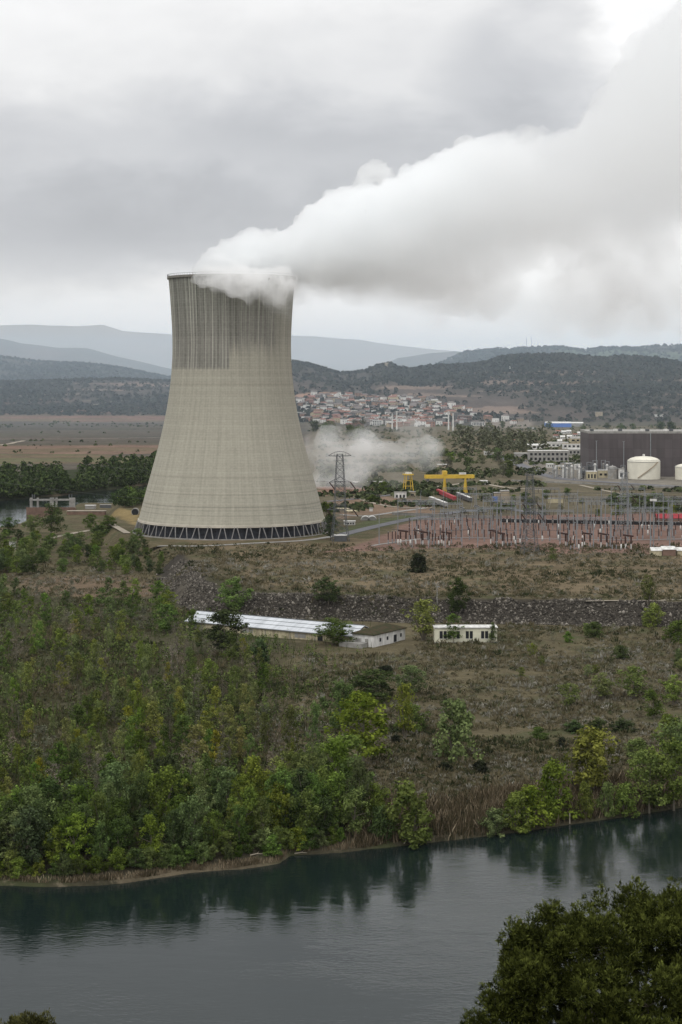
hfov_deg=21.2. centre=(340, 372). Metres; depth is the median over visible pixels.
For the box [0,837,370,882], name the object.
bank grass
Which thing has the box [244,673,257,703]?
poplar tree
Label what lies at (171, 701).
poplar tree
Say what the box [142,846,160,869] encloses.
shrub
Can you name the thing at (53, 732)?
poplar tree
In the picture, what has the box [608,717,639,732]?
shrub
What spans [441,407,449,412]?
town house
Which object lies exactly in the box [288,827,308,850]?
shrub
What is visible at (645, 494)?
switchyard gantry
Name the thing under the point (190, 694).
poplar tree
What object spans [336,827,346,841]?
shrub
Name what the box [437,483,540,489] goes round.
path
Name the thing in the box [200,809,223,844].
tree
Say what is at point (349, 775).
tree
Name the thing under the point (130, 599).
poplar tree
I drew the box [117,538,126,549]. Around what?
tree
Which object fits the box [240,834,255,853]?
shrub
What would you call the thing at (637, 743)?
shrub
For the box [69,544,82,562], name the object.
tree
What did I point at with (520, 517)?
lightning mast
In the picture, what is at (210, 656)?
poplar tree
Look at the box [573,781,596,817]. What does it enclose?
shrub
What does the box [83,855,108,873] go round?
shrub
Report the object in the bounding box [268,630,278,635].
window
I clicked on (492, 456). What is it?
tree
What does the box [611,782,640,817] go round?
shrub
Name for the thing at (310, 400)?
town house
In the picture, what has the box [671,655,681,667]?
shrub
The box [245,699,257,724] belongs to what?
poplar tree
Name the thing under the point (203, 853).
shrub
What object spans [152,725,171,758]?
poplar tree
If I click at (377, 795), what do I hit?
tree
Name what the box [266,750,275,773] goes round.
poplar tree
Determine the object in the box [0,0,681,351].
sky
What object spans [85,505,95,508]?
flat roof building
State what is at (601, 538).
circuit breaker
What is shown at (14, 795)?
tree
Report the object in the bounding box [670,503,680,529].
switchyard gantry
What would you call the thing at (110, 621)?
poplar tree
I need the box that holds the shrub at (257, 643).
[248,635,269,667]
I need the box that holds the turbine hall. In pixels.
[580,429,681,476]
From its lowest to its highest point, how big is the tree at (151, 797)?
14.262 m
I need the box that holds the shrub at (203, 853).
[192,841,212,864]
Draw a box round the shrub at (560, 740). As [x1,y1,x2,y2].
[556,737,567,746]
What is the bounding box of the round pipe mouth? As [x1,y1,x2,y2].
[131,508,138,514]
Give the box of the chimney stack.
[452,413,453,430]
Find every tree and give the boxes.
[0,517,19,537]
[0,540,9,547]
[0,546,15,557]
[0,555,7,570]
[0,573,10,594]
[0,583,7,599]
[0,592,13,607]
[0,598,13,623]
[0,645,7,665]
[0,711,7,735]
[0,765,8,794]
[0,775,12,797]
[0,784,30,845]
[0,791,8,811]
[0,798,20,858]
[0,810,32,857]
[0,818,7,860]
[1,530,9,543]
[1,557,15,570]
[3,549,13,567]
[3,599,24,623]
[3,630,13,655]
[3,728,11,749]
[3,729,16,762]
[4,617,15,633]
[5,804,53,870]
[6,678,20,707]
[7,633,28,661]
[7,688,17,716]
[8,555,21,573]
[9,537,18,549]
[10,577,20,596]
[11,742,23,772]
[13,783,57,843]
[14,548,29,565]
[15,529,23,542]
[15,662,27,687]
[16,542,31,557]
[17,767,29,790]
[18,536,33,553]
[19,554,36,574]
[19,588,28,605]
[20,662,34,693]
[20,709,36,738]
[20,764,32,783]
[21,514,40,533]
[22,661,33,684]
[22,799,50,852]
[24,554,40,572]
[24,596,37,610]
[24,693,32,710]
[26,539,38,554]
[28,531,41,545]
[29,574,44,598]
[29,637,36,656]
[29,724,56,764]
[29,762,40,785]
[30,615,38,635]
[31,748,46,774]
[31,772,45,799]
[32,530,42,543]
[33,621,45,649]
[33,756,49,784]
[33,776,65,828]
[34,620,43,639]
[35,550,46,564]
[36,503,67,532]
[38,541,52,557]
[38,592,51,616]
[38,603,50,622]
[38,620,48,637]
[40,612,50,626]
[41,538,54,550]
[42,536,54,546]
[42,548,49,561]
[42,824,66,865]
[46,740,72,783]
[46,763,64,786]
[47,713,57,738]
[47,800,87,857]
[48,533,57,544]
[48,628,69,659]
[50,621,61,640]
[50,645,64,678]
[51,585,63,604]
[51,661,68,688]
[52,646,63,665]
[53,606,64,620]
[53,812,97,864]
[55,717,72,755]
[56,546,67,556]
[56,557,66,571]
[56,778,96,818]
[57,540,73,553]
[57,781,105,828]
[58,551,67,564]
[59,532,73,545]
[59,590,73,608]
[59,609,71,629]
[61,742,84,779]
[62,654,74,675]
[64,540,74,556]
[64,580,75,600]
[65,634,79,659]
[65,661,74,679]
[67,622,77,644]
[67,702,76,719]
[68,607,83,630]
[68,703,87,738]
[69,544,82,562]
[70,618,82,642]
[70,652,84,678]
[70,720,78,744]
[71,537,81,550]
[71,633,81,652]
[71,811,95,858]
[72,760,80,781]
[73,531,87,545]
[73,729,83,751]
[73,735,86,760]
[75,685,82,704]
[75,725,84,744]
[75,801,106,855]
[78,746,94,773]
[79,594,95,615]
[79,734,88,755]
[80,668,105,700]
[80,695,100,724]
[81,513,96,529]
[82,543,92,557]
[82,659,89,676]
[82,663,94,688]
[86,554,96,565]
[86,724,96,745]
[87,820,110,865]
[88,642,106,669]
[88,750,101,786]
[88,790,111,841]
[89,539,101,554]
[89,689,106,722]
[89,732,102,761]
[90,531,107,546]
[90,638,96,658]
[90,706,109,731]
[90,759,137,820]
[91,544,100,557]
[91,743,107,767]
[91,763,101,791]
[93,699,103,726]
[94,559,108,572]
[94,587,106,604]
[95,657,108,679]
[95,667,105,693]
[97,515,119,527]
[97,752,116,792]
[99,727,112,751]
[99,747,119,771]
[101,780,129,831]
[102,595,116,619]
[102,818,131,858]
[104,577,113,595]
[104,623,114,649]
[104,797,132,844]
[105,559,114,569]
[106,546,112,557]
[106,613,116,634]
[107,587,126,611]
[108,492,118,505]
[108,544,124,561]
[108,680,119,714]
[109,686,130,721]
[109,695,119,721]
[112,488,120,505]
[112,730,125,760]
[113,549,130,563]
[114,609,128,624]
[114,815,137,851]
[115,487,131,506]
[115,554,130,567]
[115,622,128,640]
[115,769,126,796]
[116,715,134,746]
[117,485,137,504]
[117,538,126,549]
[117,706,135,737]
[118,580,132,605]
[118,677,128,703]
[119,749,137,776]
[119,771,138,815]
[121,563,128,573]
[122,490,139,505]
[122,540,135,552]
[122,558,131,571]
[122,594,139,617]
[122,675,136,708]
[124,690,139,716]
[124,716,138,750]
[125,492,138,507]
[125,657,136,673]
[127,537,139,547]
[127,771,154,831]
[128,625,137,642]
[128,729,151,760]
[129,577,141,594]
[129,752,146,785]
[130,486,140,503]
[130,528,144,542]
[130,554,138,565]
[131,543,143,555]
[131,591,141,611]
[131,678,142,704]
[132,693,148,728]
[132,707,149,740]
[133,557,142,568]
[133,640,144,673]
[133,808,161,847]
[134,605,152,628]
[135,561,144,571]
[136,767,161,812]
[136,812,165,856]
[137,656,149,682]
[138,748,145,770]
[139,539,148,548]
[139,643,157,673]
[139,700,165,742]
[140,487,146,500]
[140,547,151,560]
[140,697,149,721]
[143,764,189,831]
[144,560,155,571]
[144,687,157,709]
[148,580,167,602]
[151,598,159,611]
[151,642,158,655]
[152,602,178,629]
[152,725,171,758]
[152,739,165,766]
[152,754,186,801]
[154,562,163,573]
[155,679,167,705]
[155,716,167,743]
[157,551,164,562]
[157,589,178,612]
[161,808,186,847]
[163,642,180,673]
[163,661,172,681]
[163,694,177,721]
[163,707,179,737]
[163,793,188,837]
[167,622,183,649]
[167,770,203,805]
[168,714,194,752]
[170,676,182,710]
[171,701,190,736]
[172,642,185,669]
[173,686,184,713]
[174,794,211,849]
[175,808,190,845]
[177,653,188,676]
[179,724,210,760]
[180,738,208,774]
[181,634,189,656]
[183,646,197,666]
[183,677,191,698]
[184,690,195,721]
[185,608,199,628]
[185,664,203,692]
[186,650,196,670]
[189,667,207,693]
[189,674,207,707]
[190,757,207,791]
[190,787,215,833]
[191,709,206,740]
[193,607,252,650]
[193,752,215,787]
[194,625,203,651]
[196,618,206,646]
[196,714,216,743]
[198,658,218,690]
[198,658,220,685]
[199,703,215,731]
[200,710,210,729]
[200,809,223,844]
[201,641,215,661]
[202,728,214,751]
[204,685,226,718]
[204,765,232,808]
[208,728,223,767]
[210,725,229,752]
[213,766,239,817]
[214,576,254,609]
[215,745,229,770]
[216,705,227,728]
[217,717,229,744]
[218,673,228,700]
[219,705,237,730]
[219,725,238,766]
[221,630,238,660]
[221,724,238,756]
[223,685,236,706]
[223,804,252,846]
[226,639,236,661]
[226,801,250,837]
[227,782,260,832]
[228,665,240,692]
[228,772,258,819]
[230,725,248,761]
[233,688,246,710]
[234,683,245,703]
[235,755,271,815]
[237,638,248,653]
[238,683,253,715]
[239,666,249,686]
[240,646,253,667]
[242,733,257,762]
[243,705,256,733]
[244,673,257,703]
[245,656,265,682]
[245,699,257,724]
[246,654,254,672]
[251,703,276,737]
[253,796,273,834]
[254,663,271,696]
[255,647,263,666]
[259,712,272,747]
[260,696,272,716]
[262,768,300,825]
[263,662,272,681]
[264,761,291,804]
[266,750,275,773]
[266,781,295,834]
[268,749,300,783]
[269,731,277,756]
[271,692,278,719]
[275,699,287,724]
[279,704,299,752]
[280,791,304,830]
[288,765,323,823]
[288,790,322,838]
[289,740,294,759]
[290,749,327,789]
[299,772,329,827]
[305,700,323,746]
[306,746,329,782]
[308,419,318,431]
[310,575,343,604]
[311,616,356,644]
[313,771,358,828]
[314,795,338,834]
[316,736,352,799]
[316,764,332,817]
[318,677,358,731]
[319,423,329,432]
[319,514,343,536]
[320,428,330,439]
[321,500,336,522]
[322,688,388,762]
[325,427,337,437]
[330,427,338,437]
[336,753,376,793]
[340,785,370,834]
[341,669,400,702]
[343,756,374,820]
[343,785,363,821]
[346,424,353,435]
[349,419,358,427]
[351,427,365,439]
[357,418,366,428]
[359,782,393,819]
[378,481,390,491]
[386,683,417,738]
[395,664,429,694]
[400,598,440,640]
[419,447,431,455]
[419,455,435,467]
[422,466,435,474]
[431,468,439,474]
[432,696,485,761]
[440,447,448,455]
[442,457,452,468]
[443,613,464,642]
[445,576,470,614]
[446,452,456,459]
[457,451,463,458]
[459,875,681,1023]
[461,456,473,466]
[477,492,489,500]
[478,455,485,463]
[488,622,497,640]
[490,451,502,460]
[494,451,504,461]
[494,500,508,509]
[497,462,506,475]
[500,459,513,469]
[503,453,513,459]
[503,469,513,477]
[520,492,529,499]
[541,489,550,498]
[545,421,553,428]
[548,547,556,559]
[556,683,580,706]
[563,488,570,495]
[563,724,620,790]
[589,672,619,699]
[610,505,623,514]
[616,423,624,428]
[616,665,652,698]
[624,748,668,813]
[625,498,642,507]
[636,574,656,604]
[638,737,681,810]
[642,688,669,718]
[651,715,681,774]
[654,499,664,508]
[658,422,664,428]
[658,674,681,704]
[666,504,677,513]
[668,423,676,428]
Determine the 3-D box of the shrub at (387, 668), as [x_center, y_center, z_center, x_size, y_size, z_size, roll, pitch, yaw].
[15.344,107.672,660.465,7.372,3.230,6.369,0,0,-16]
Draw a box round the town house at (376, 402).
[372,400,379,404]
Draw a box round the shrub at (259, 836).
[250,827,278,850]
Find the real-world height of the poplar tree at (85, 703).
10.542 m
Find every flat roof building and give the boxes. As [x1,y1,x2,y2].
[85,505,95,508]
[100,504,111,507]
[334,534,346,541]
[343,520,355,524]
[372,420,381,424]
[394,492,406,497]
[409,491,415,496]
[427,400,439,404]
[458,415,471,421]
[471,422,483,425]
[500,490,508,502]
[514,453,526,456]
[527,450,568,461]
[546,463,553,467]
[548,498,562,502]
[562,443,579,448]
[567,449,579,454]
[586,471,596,478]
[598,470,607,477]
[617,468,623,478]
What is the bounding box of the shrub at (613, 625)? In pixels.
[609,623,618,632]
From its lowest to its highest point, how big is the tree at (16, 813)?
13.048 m
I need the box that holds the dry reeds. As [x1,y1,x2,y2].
[333,763,681,848]
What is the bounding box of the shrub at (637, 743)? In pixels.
[623,737,649,762]
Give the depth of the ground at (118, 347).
1131.04 m
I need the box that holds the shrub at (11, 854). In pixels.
[0,849,22,876]
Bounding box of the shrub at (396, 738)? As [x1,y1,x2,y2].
[390,734,402,743]
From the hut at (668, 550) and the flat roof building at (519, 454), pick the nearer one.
the hut at (668, 550)
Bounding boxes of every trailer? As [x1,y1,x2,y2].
[429,496,447,506]
[436,489,455,500]
[456,492,471,500]
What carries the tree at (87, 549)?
on the ground at (118, 347)
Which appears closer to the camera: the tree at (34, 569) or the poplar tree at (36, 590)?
the poplar tree at (36, 590)
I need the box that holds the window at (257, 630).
[255,629,265,633]
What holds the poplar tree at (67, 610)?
on the ground at (118, 347)
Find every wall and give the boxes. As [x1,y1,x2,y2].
[204,624,214,628]
[392,512,499,518]
[502,518,681,524]
[512,480,673,487]
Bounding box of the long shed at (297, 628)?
[184,610,368,642]
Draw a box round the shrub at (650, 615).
[641,602,665,627]
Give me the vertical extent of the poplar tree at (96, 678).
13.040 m
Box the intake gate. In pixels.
[26,494,75,516]
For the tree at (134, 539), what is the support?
on the ground at (118, 347)
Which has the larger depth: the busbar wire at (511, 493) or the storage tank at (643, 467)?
the storage tank at (643, 467)
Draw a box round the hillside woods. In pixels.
[0,343,681,421]
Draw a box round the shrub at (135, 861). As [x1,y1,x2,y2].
[123,847,149,868]
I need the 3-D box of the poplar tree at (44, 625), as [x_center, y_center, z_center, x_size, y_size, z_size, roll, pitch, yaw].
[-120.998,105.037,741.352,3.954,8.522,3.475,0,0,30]
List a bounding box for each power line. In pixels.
[3,482,314,508]
[10,454,327,481]
[362,487,516,500]
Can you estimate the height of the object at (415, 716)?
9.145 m
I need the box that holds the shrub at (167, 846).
[155,842,176,865]
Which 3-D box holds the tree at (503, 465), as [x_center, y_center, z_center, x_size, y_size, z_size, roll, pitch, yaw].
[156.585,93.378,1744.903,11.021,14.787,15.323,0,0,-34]
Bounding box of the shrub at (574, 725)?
[562,719,584,733]
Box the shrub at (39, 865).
[31,857,45,876]
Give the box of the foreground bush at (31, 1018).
[0,1007,56,1023]
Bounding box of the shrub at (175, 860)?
[167,843,187,867]
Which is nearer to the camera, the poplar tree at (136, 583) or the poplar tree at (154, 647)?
the poplar tree at (154, 647)
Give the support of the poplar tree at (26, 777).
on the ground at (118, 347)
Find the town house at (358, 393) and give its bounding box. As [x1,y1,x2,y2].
[355,391,361,396]
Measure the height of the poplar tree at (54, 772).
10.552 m
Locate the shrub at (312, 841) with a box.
[298,827,318,850]
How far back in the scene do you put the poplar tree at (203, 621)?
718.06 m
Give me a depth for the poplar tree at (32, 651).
696.62 m
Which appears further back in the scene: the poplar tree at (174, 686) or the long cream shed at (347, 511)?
the long cream shed at (347, 511)
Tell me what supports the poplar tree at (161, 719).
on the ground at (118, 347)
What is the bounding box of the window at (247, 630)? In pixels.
[242,628,252,632]
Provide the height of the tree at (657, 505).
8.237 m
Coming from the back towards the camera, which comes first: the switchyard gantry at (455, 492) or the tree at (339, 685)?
the switchyard gantry at (455, 492)
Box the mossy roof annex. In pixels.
[339,623,406,648]
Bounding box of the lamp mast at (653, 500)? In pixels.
[650,499,656,546]
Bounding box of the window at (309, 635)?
[308,634,318,638]
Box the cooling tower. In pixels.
[132,272,328,539]
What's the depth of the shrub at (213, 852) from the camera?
421.36 m
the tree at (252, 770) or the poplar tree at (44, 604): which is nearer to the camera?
the tree at (252, 770)
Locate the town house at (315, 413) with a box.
[310,412,320,415]
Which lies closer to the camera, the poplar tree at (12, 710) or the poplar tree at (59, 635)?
the poplar tree at (12, 710)
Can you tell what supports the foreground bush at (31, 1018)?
on the ground at (118, 347)
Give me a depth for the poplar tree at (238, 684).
592.68 m
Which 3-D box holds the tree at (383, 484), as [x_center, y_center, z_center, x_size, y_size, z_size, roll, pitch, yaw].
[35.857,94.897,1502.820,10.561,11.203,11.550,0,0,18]
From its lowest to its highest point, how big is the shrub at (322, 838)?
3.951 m
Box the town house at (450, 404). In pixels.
[447,401,455,408]
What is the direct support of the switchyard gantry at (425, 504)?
on the ground at (118, 347)
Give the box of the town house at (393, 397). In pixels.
[388,396,398,399]
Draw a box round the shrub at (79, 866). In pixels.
[71,855,88,873]
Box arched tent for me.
[368,515,375,519]
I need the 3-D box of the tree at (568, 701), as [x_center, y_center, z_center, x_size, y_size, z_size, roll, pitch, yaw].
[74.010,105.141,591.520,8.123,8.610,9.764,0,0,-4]
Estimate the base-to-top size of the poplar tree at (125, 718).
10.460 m
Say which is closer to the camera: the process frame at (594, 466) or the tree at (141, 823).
the tree at (141, 823)
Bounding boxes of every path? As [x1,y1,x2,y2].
[51,522,129,537]
[150,535,333,548]
[328,494,389,501]
[360,499,431,507]
[371,537,664,545]
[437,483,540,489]
[593,599,681,600]
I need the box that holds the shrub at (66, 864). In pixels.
[55,851,74,877]
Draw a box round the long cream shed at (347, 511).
[335,508,351,512]
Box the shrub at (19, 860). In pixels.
[9,856,33,878]
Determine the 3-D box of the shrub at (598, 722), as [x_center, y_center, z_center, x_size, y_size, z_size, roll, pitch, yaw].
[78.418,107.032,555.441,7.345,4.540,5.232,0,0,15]
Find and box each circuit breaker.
[398,529,407,543]
[413,529,422,543]
[420,531,430,544]
[441,531,451,545]
[488,529,498,543]
[494,532,504,545]
[557,532,567,545]
[582,532,592,545]
[598,533,608,546]
[623,534,633,548]
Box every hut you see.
[649,547,661,555]
[660,546,675,555]
[675,547,681,555]
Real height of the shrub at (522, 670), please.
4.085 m
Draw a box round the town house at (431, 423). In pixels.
[426,420,434,426]
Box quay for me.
[67,510,105,514]
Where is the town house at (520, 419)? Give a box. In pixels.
[516,417,523,421]
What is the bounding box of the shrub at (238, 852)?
[234,845,243,856]
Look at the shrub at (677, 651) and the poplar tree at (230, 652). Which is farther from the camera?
the shrub at (677, 651)
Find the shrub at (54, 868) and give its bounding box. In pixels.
[48,862,61,874]
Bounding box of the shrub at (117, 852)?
[104,845,132,870]
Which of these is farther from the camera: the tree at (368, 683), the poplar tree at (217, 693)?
the tree at (368, 683)
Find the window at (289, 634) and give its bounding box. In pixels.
[281,632,291,636]
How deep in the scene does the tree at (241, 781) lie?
439.66 m
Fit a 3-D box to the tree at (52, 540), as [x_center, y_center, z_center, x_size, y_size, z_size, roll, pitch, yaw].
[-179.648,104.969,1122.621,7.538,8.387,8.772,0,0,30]
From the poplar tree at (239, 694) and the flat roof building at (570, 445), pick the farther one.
the flat roof building at (570, 445)
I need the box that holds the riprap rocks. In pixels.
[156,559,681,626]
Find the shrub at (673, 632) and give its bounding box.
[661,619,681,644]
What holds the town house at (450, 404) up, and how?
on the ground at (118, 347)
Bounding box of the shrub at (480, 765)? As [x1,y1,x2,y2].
[472,760,489,773]
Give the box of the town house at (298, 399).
[296,397,301,403]
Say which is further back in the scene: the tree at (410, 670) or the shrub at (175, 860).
the tree at (410, 670)
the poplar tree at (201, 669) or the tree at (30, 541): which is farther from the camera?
the tree at (30, 541)
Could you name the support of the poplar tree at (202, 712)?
on the ground at (118, 347)
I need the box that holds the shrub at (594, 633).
[584,621,606,637]
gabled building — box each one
[528,444,544,448]
[544,422,570,426]
[546,442,567,446]
[569,436,579,442]
[571,422,582,426]
[654,514,681,521]
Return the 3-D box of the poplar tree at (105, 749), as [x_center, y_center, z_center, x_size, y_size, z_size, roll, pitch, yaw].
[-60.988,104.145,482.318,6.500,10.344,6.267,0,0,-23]
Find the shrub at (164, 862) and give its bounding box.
[158,847,172,868]
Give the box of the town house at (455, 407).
[452,405,461,411]
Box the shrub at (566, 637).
[562,631,574,642]
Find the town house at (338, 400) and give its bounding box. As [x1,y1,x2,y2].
[335,399,342,402]
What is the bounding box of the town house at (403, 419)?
[401,417,409,424]
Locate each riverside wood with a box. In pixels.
[0,451,156,496]
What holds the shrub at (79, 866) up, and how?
on the ground at (118, 347)
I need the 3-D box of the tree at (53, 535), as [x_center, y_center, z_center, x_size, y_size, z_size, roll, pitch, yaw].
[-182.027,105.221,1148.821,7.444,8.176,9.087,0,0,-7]
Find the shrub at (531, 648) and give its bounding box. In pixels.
[526,643,538,655]
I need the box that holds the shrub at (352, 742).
[311,733,366,781]
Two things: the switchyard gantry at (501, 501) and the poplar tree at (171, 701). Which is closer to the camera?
the poplar tree at (171, 701)
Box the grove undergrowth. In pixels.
[0,588,401,839]
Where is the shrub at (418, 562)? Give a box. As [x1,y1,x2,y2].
[407,552,428,572]
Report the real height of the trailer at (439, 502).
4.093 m
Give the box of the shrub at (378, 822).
[366,805,395,841]
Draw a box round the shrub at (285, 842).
[280,828,295,849]
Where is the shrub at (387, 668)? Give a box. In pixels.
[378,665,392,673]
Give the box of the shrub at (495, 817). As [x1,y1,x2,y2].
[476,807,508,837]
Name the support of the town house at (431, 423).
on the ground at (118, 347)
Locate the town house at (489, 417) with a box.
[483,415,492,419]
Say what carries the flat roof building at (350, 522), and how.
on the ground at (118, 347)
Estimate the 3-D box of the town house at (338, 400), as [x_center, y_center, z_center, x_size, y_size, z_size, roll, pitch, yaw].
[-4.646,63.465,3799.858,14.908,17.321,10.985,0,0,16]
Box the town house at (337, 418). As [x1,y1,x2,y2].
[333,416,341,422]
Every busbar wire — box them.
[400,508,537,509]
[426,498,557,499]
[446,492,567,493]
[567,498,681,499]
[569,512,655,513]
[577,525,681,526]
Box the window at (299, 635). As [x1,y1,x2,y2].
[295,633,305,637]
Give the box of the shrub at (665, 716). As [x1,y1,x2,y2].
[652,713,681,739]
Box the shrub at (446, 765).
[436,762,453,771]
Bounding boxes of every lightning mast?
[520,501,520,533]
[568,494,568,540]
[591,499,591,537]
[601,487,601,532]
[639,496,639,531]
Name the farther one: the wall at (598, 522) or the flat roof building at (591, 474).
the flat roof building at (591, 474)
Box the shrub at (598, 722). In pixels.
[588,716,609,730]
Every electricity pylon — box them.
[327,451,357,541]
[520,471,543,554]
[616,470,635,535]
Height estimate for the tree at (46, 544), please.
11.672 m
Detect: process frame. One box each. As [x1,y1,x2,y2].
[552,467,556,477]
[560,462,565,477]
[564,465,568,477]
[569,462,573,477]
[577,463,581,478]
[592,460,597,477]
[604,461,609,469]
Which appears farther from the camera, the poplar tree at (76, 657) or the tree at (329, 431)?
the tree at (329, 431)
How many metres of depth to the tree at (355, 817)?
439.13 m
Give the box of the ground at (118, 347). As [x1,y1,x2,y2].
[0,325,681,886]
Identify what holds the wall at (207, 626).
in the long shed at (297, 628)
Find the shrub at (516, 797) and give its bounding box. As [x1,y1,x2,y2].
[501,789,531,833]
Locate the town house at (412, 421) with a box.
[406,419,414,424]
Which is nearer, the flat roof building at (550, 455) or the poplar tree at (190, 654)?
the poplar tree at (190, 654)
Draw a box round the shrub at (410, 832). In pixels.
[382,778,434,849]
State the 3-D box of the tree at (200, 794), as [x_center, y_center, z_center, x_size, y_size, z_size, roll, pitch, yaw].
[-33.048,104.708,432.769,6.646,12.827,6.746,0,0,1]
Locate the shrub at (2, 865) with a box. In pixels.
[0,861,5,877]
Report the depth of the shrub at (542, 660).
675.12 m
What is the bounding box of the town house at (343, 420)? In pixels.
[340,418,346,423]
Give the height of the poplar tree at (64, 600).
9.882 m
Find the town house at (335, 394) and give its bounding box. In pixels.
[330,392,338,396]
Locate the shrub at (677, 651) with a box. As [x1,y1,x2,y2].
[673,648,681,656]
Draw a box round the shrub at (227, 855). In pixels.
[223,844,234,860]
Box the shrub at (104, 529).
[85,524,111,537]
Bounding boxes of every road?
[338,508,540,534]
[341,508,423,515]
[490,454,681,486]
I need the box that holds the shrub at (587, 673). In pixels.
[583,665,593,677]
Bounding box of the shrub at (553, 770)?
[532,758,583,819]
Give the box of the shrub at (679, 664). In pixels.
[674,659,681,671]
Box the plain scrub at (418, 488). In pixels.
[0,420,681,511]
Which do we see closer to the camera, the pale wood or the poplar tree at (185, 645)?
the poplar tree at (185, 645)
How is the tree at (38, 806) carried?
on the ground at (118, 347)
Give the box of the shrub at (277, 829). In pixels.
[271,825,285,847]
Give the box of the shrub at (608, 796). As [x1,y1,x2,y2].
[595,781,614,817]
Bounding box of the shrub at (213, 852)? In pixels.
[208,844,218,857]
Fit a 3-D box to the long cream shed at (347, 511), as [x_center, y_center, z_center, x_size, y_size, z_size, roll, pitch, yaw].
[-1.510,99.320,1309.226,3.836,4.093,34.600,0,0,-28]
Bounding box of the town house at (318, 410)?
[313,409,323,412]
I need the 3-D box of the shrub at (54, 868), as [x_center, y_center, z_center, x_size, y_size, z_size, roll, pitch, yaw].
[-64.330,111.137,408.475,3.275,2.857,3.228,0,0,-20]
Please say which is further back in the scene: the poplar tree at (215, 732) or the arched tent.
the arched tent
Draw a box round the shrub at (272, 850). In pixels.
[259,834,282,855]
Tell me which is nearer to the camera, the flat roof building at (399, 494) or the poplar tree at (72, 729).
the poplar tree at (72, 729)
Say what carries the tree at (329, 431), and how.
on the ground at (118, 347)
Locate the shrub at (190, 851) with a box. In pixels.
[182,845,198,862]
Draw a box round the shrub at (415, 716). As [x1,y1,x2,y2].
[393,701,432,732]
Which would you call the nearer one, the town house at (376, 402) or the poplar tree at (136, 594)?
the poplar tree at (136, 594)
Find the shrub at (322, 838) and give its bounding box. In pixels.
[312,830,329,847]
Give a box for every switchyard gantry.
[398,496,434,537]
[412,517,461,547]
[421,503,462,529]
[440,505,487,538]
[443,487,476,522]
[457,493,492,529]
[477,502,515,546]
[483,495,519,538]
[484,492,524,522]
[500,503,545,529]
[525,505,573,537]
[537,487,557,517]
[543,493,577,529]
[560,512,610,547]
[569,500,605,538]
[572,495,611,519]
[585,503,630,529]
[611,488,644,520]
[611,510,658,538]
[628,493,663,529]
[631,502,669,546]
[654,500,681,537]
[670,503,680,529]
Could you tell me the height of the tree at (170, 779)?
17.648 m
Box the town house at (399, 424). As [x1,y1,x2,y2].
[393,422,402,426]
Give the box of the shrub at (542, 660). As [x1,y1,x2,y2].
[538,655,546,664]
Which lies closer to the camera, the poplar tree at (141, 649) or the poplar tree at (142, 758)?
the poplar tree at (142, 758)
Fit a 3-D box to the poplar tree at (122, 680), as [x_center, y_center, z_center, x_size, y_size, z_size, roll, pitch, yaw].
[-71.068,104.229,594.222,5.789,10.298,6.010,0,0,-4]
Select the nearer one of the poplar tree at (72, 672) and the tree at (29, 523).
the poplar tree at (72, 672)
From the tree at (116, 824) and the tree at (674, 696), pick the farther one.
the tree at (674, 696)
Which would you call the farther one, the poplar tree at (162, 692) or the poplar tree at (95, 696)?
the poplar tree at (162, 692)
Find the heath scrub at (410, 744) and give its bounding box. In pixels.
[0,540,681,864]
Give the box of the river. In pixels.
[0,485,681,1023]
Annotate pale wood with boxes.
[449,422,549,453]
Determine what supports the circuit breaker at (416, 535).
on the ground at (118, 347)
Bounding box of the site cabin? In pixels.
[433,625,497,642]
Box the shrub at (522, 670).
[517,667,524,675]
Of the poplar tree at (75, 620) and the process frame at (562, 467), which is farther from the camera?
the process frame at (562, 467)
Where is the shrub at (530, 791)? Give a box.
[505,784,555,830]
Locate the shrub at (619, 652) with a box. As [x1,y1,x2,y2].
[610,645,629,658]
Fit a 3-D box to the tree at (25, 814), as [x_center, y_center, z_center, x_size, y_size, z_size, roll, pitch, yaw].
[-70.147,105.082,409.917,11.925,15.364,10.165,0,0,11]
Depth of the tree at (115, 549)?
1034.67 m
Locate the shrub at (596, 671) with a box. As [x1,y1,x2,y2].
[592,664,600,673]
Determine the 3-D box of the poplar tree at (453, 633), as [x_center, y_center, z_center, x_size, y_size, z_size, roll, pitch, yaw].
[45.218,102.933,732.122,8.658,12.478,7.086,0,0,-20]
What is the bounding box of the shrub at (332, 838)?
[326,827,339,844]
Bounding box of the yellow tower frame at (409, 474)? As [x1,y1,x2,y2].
[402,472,413,490]
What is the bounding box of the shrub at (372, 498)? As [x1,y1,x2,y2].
[365,494,379,502]
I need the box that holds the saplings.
[0,599,393,846]
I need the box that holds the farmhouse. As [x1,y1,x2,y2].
[595,412,602,416]
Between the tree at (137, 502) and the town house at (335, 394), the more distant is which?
the town house at (335, 394)
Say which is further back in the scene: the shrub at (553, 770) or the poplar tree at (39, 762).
the poplar tree at (39, 762)
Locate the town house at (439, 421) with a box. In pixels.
[436,419,441,425]
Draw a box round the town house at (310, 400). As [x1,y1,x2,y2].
[305,398,313,403]
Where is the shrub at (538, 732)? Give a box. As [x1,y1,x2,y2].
[528,726,549,739]
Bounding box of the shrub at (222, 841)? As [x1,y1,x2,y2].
[207,830,237,853]
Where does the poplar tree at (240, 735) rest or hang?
on the ground at (118, 347)
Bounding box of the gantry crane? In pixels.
[424,471,473,492]
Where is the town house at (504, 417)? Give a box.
[501,414,508,420]
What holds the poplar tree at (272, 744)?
on the ground at (118, 347)
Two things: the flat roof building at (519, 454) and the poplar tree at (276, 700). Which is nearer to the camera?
the poplar tree at (276, 700)
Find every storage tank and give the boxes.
[607,465,617,478]
[627,454,660,479]
[675,464,681,479]
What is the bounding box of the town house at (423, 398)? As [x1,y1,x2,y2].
[417,396,425,401]

